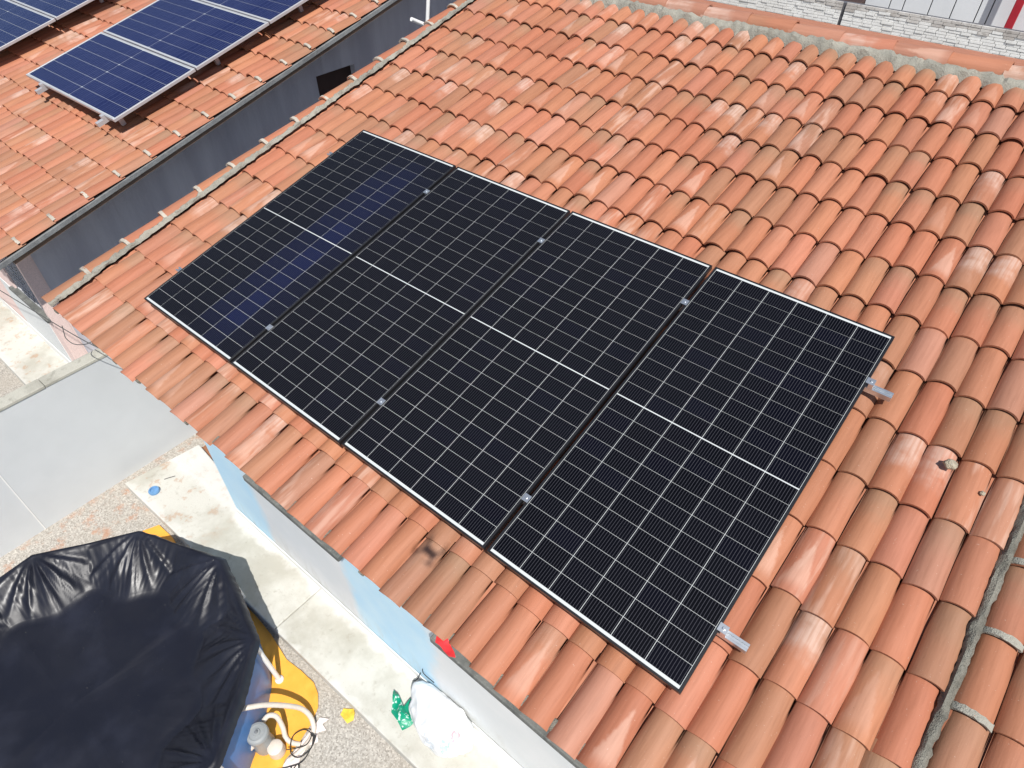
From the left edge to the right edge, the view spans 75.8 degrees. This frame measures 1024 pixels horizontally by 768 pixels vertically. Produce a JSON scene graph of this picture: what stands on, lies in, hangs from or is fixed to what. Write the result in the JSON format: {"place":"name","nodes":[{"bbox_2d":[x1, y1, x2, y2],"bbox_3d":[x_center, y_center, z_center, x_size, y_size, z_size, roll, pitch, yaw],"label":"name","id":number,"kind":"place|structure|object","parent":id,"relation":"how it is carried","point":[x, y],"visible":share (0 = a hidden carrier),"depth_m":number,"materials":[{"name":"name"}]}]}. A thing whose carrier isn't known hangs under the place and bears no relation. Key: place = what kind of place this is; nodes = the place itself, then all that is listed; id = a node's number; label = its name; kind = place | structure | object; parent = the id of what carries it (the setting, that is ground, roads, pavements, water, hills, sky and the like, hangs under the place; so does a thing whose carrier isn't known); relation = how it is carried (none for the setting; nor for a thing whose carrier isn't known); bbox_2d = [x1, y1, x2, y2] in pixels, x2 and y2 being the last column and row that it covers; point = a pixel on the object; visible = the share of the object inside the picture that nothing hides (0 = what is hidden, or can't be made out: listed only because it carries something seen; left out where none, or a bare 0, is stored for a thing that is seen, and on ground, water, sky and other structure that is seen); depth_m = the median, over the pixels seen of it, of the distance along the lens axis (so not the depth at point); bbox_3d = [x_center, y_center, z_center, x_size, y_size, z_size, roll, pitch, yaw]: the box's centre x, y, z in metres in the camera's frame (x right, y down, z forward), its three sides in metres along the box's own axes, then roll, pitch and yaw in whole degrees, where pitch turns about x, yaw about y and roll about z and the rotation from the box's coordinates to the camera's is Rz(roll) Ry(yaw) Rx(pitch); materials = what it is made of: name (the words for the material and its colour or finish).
{"place":"outdoors","nodes":[
{"label":"outdoors","id":0,"kind":"place"},
{"bbox_2d":[0,301,66,384],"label":"pavement","id":1,"kind":"structure","parent":0,"point":[28,355],"depth_m":8.66,"materials":[{"name":"concrete"}]},
{"bbox_2d":[0,360,412,767],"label":"ground","id":2,"kind":"structure","parent":0,"point":[120,508],"depth_m":6.62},
{"bbox_2d":[0,348,196,557],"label":"boundary wall","id":3,"kind":"structure","parent":2,"relation":"on","point":[77,433],"depth_m":6.61,"materials":[{"name":"white paint"}]},
{"bbox_2d":[0,0,456,362],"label":"house","id":4,"kind":"structure","parent":2,"relation":"on","point":[79,188],"depth_m":7.96,"materials":[{"name":"pink paint"}]},
{"bbox_2d":[0,257,41,308],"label":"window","id":5,"kind":"structure","parent":4,"relation":"in","point":[14,273],"depth_m":7.68,"materials":[{"name":"glass"}]},
{"bbox_2d":[34,82,49,94],"bbox_3d":[-4.825,-4.819,8.891,0.050,0.209,3.530,30,65,27],"label":"mounting rail","id":6,"kind":"object","parent":4,"relation":"attached to","point":[42,88],"visible":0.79,"depth_m":8.19,"materials":[{"name":"silver metal"}]},
{"bbox_2d":[26,32,195,121],"bbox_3d":[-4.987,-3.838,8.110,2.280,0.036,1.134,30,65,27],"label":"solar panel","id":7,"kind":"object","parent":6,"relation":"attached to","point":[112,78],"visible":1,"depth_m":8.02,"materials":[{"name":"blue glass"}]},
{"bbox_2d":[103,0,268,69],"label":"solar panel","id":8,"kind":"object","parent":6,"relation":"on","point":[196,34],"visible":1,"depth_m":8.45,"materials":[{"name":"blue glass"}]},
{"bbox_2d":[95,5,303,126],"bbox_3d":[-3.613,-4.130,8.168,0.050,0.209,3.530,30,65,27],"label":"mounting rail","id":9,"kind":"object","parent":4,"relation":"attached to","point":[103,120],"visible":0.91,"depth_m":7.52,"materials":[{"name":"silver metal"}]},
{"bbox_2d":[198,0,307,23],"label":"solar panel","id":10,"kind":"object","parent":9,"relation":"attached to","point":[270,11],"visible":1,"depth_m":8.51,"materials":[{"name":"blue glass"}]},
{"bbox_2d":[316,65,350,99],"bbox_3d":[-2.531,-4.111,9.393,0.040,0.760,0.670,30,51,27],"label":"window","id":11,"kind":"structure","parent":4,"relation":"in","point":[326,82],"depth_m":9.22,"materials":[{"name":"black glass"}]},
{"bbox_2d":[143,525,317,767],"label":"ground sheet","id":12,"kind":"object","parent":2,"relation":"on","point":[296,686],"visible":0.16,"depth_m":5.59,"materials":[{"name":"yellow plastic"}]},
{"bbox_2d":[220,587,283,767],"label":"swimming pool","id":13,"kind":"structure","parent":12,"relation":"on","point":[240,753],"depth_m":5.17,"materials":[{"name":"blue plastic"}]},
{"bbox_2d":[0,531,259,767],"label":"pool cover","id":14,"kind":"object","parent":13,"relation":"on","point":[138,649],"visible":1,"depth_m":5.26,"materials":[{"name":"black plastic"}]},
{"bbox_2d":[242,702,315,761],"bbox_3d":[-1.916,2.729,5.097,0.408,0.584,0.704,30,51,27],"label":"filter pump","id":15,"kind":"object","parent":12,"relation":"on","point":[262,740],"visible":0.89,"depth_m":5.18,"materials":[{"name":"grey plastic"}]},
{"bbox_2d":[283,729,312,767],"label":"power cable","id":16,"kind":"object","parent":12,"relation":"on","point":[307,753],"visible":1,"depth_m":5.24,"materials":[{"name":"black rubber"}]},
{"bbox_2d":[310,733,315,743],"bbox_3d":[-1.599,2.855,5.301,0.042,0.028,0.090,-15,46,-15],"label":"cable plug","id":17,"kind":"object","parent":16,"relation":"attached to","point":[313,736],"visible":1,"depth_m":5.30,"materials":[{"name":"plastic"}]},
{"bbox_2d":[282,717,327,767],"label":"torn sheet","id":18,"kind":"object","parent":2,"relation":"on","point":[320,727],"visible":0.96,"depth_m":5.33,"materials":[{"name":"white plastic"}]},
{"bbox_2d":[340,708,354,722],"bbox_3d":[-1.368,2.755,5.457,0.120,0.029,0.121,1,44,1],"label":"plastic scrap","id":19,"kind":"object","parent":2,"relation":"on","point":[347,715],"visible":0.99,"depth_m":5.46,"materials":[{"name":"yellow plastic"}]},
{"bbox_2d":[41,0,1023,767],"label":"house","id":20,"kind":"structure","parent":2,"relation":"on","point":[875,180],"depth_m":4.46,"materials":[{"name":"orange tile"}]},
{"bbox_2d":[0,290,97,347],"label":"overhead wire","id":21,"kind":"object","parent":20,"relation":"attached to","point":[47,319],"visible":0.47,"depth_m":6.02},
{"bbox_2d":[62,326,90,344],"bbox_3d":[-3.878,-0.395,5.907,0.438,0.157,0.044,19,47,19],"label":"hanging wire","id":22,"kind":"object","parent":21,"relation":"hanging from","point":[71,342],"visible":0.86,"depth_m":5.96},
{"bbox_2d":[425,0,429,20],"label":"vent pipe","id":23,"kind":"object","parent":20,"relation":"attached to","point":[427,8],"visible":0.14,"depth_m":7.59,"materials":[{"name":"white plastic"}]},
{"bbox_2d":[410,17,423,25],"bbox_3d":[-1.049,-4.169,7.595,0.274,0.164,0.072,-23,48,-23],"label":"pipe stub","id":24,"kind":"object","parent":23,"relation":"attached to","point":[416,21],"visible":0.63,"depth_m":7.55,"materials":[{"name":"white plastic"}]},
{"bbox_2d":[435,636,455,657],"bbox_3d":[-0.326,1.316,3.307,0.150,0.018,0.070,30,39,27],"label":"rag","id":25,"kind":"object","parent":20,"relation":"on","point":[445,646],"visible":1,"depth_m":3.30,"materials":[{"name":"red fabric"}]},
{"bbox_2d":[175,267,749,653],"bbox_3d":[-0.770,0.127,4.131,4.842,0.124,0.107,30,65,27],"label":"mounting rail","id":26,"kind":"object","parent":20,"relation":"attached to","point":[731,638],"visible":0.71,"depth_m":3.03,"materials":[{"name":"metal"}]},
{"bbox_2d":[144,130,455,362],"bbox_3d":[-1.633,-1.214,5.219,1.134,0.035,2.382,30,65,27],"label":"solar panel","id":27,"kind":"object","parent":26,"relation":"attached to","point":[231,296],"visible":0.99,"depth_m":5.13,"materials":[{"name":"grey"}]},
{"bbox_2d":[231,167,569,444],"bbox_3d":[-0.741,-0.704,4.684,1.134,0.035,2.382,30,65,27],"label":"solar panel","id":28,"kind":"object","parent":26,"relation":"attached to","point":[337,355],"visible":1,"depth_m":4.59,"materials":[{"name":"grey"}]},
{"bbox_2d":[342,211,711,550],"bbox_3d":[0.151,-0.201,4.155,1.134,0.035,2.382,30,65,27],"label":"solar panel","id":29,"kind":"object","parent":26,"relation":"attached to","point":[472,426],"visible":1,"depth_m":4.06,"materials":[{"name":"grey"}]},
{"bbox_2d":[487,267,894,694],"bbox_3d":[1.044,0.306,3.623,1.134,0.035,2.382,30,65,27],"label":"solar panel","id":30,"kind":"object","parent":26,"relation":"attached to","point":[643,526],"visible":1,"depth_m":3.51,"materials":[{"name":"grey"}]},
{"bbox_2d":[327,152,893,401],"bbox_3d":[0.253,-1.012,4.761,4.842,0.124,0.107,30,65,27],"label":"mounting rail","id":31,"kind":"object","parent":20,"relation":"attached to","point":[871,388],"visible":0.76,"depth_m":3.66,"materials":[{"name":"metal"}]},
{"bbox_2d":[943,459,957,469],"bbox_3d":[2.268,0.414,3.400,0.070,0.054,0.061,30,51,27],"label":"stone","id":32,"kind":"object","parent":20,"relation":"on","point":[951,464],"visible":1,"depth_m":3.38,"materials":[{"name":"beige stone"}]},
{"bbox_2d":[865,0,1023,30],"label":"cladding wall","id":33,"kind":"structure","parent":2,"relation":"on","point":[993,12],"depth_m":15.67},
{"bbox_2d":[911,496,1023,767],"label":"house","id":34,"kind":"structure","parent":2,"relation":"on","point":[982,696],"depth_m":2.85,"materials":[{"name":"orange tile"}]},
{"bbox_2d":[1004,0,1023,28],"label":"red post","id":35,"kind":"object","parent":2,"relation":"on","point":[1014,14],"depth_m":14.85,"materials":[{"name":"metal"}]},
{"bbox_2d":[202,445,212,459],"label":"path","id":36,"kind":"structure","parent":0,"point":[205,448],"depth_m":7.50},
{"bbox_2d":[125,445,516,767],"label":"pavement","id":37,"kind":"structure","parent":0,"point":[352,663],"depth_m":6.06,"materials":[{"name":"concrete"}]},
{"bbox_2d":[148,486,159,495],"bbox_3d":[-3.808,1.134,6.995,0.116,0.032,0.116,30,51,27],"label":"lid","id":38,"kind":"object","parent":37,"relation":"on","point":[153,490],"visible":1,"depth_m":6.99,"materials":[{"name":"blue plastic"}]},
{"bbox_2d":[391,691,412,729],"bbox_3d":[-0.862,2.643,5.347,0.241,0.077,0.312,-1,44,-1],"label":"plastic bag","id":39,"kind":"object","parent":37,"relation":"on","point":[400,713],"visible":0.64,"depth_m":5.32,"materials":[{"name":"green plastic"}]},
{"bbox_2d":[409,681,475,757],"bbox_3d":[-0.594,2.658,5.201,0.703,0.291,0.373,30,51,27],"label":"sack","id":40,"kind":"object","parent":37,"relation":"on","point":[443,724],"visible":1,"depth_m":5.09,"materials":[{"name":"white plastic"}]},
{"bbox_2d":[844,0,865,3],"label":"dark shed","id":41,"kind":"structure","parent":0,"point":[860,1],"depth_m":16.75,"materials":[{"name":"grey metal"}]},
{"bbox_2d":[707,0,1023,59],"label":"brick wall","id":42,"kind":"structure","parent":0,"point":[1001,41],"depth_m":13.32,"materials":[{"name":"white brick"}]},
{"bbox_3d":[-6.756,-5.290,9.615,0.040,0.169,2.400,30,65,27],"label":"rail","id":43,"kind":"object","parent":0,"visible":0},
{"bbox_2d":[0,0,55,50],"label":"solar panel","id":44,"kind":"object","parent":43,"relation":"attached to","point":[18,22],"visible":1,"depth_m":9.44,"materials":[{"name":"blue glass"}]},
{"bbox_2d":[10,0,93,19],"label":"solar panel","id":45,"kind":"object","parent":43,"relation":"attached to","point":[57,9],"visible":0.99,"depth_m":9.62,"materials":[{"name":"blue glass"}]}
]}

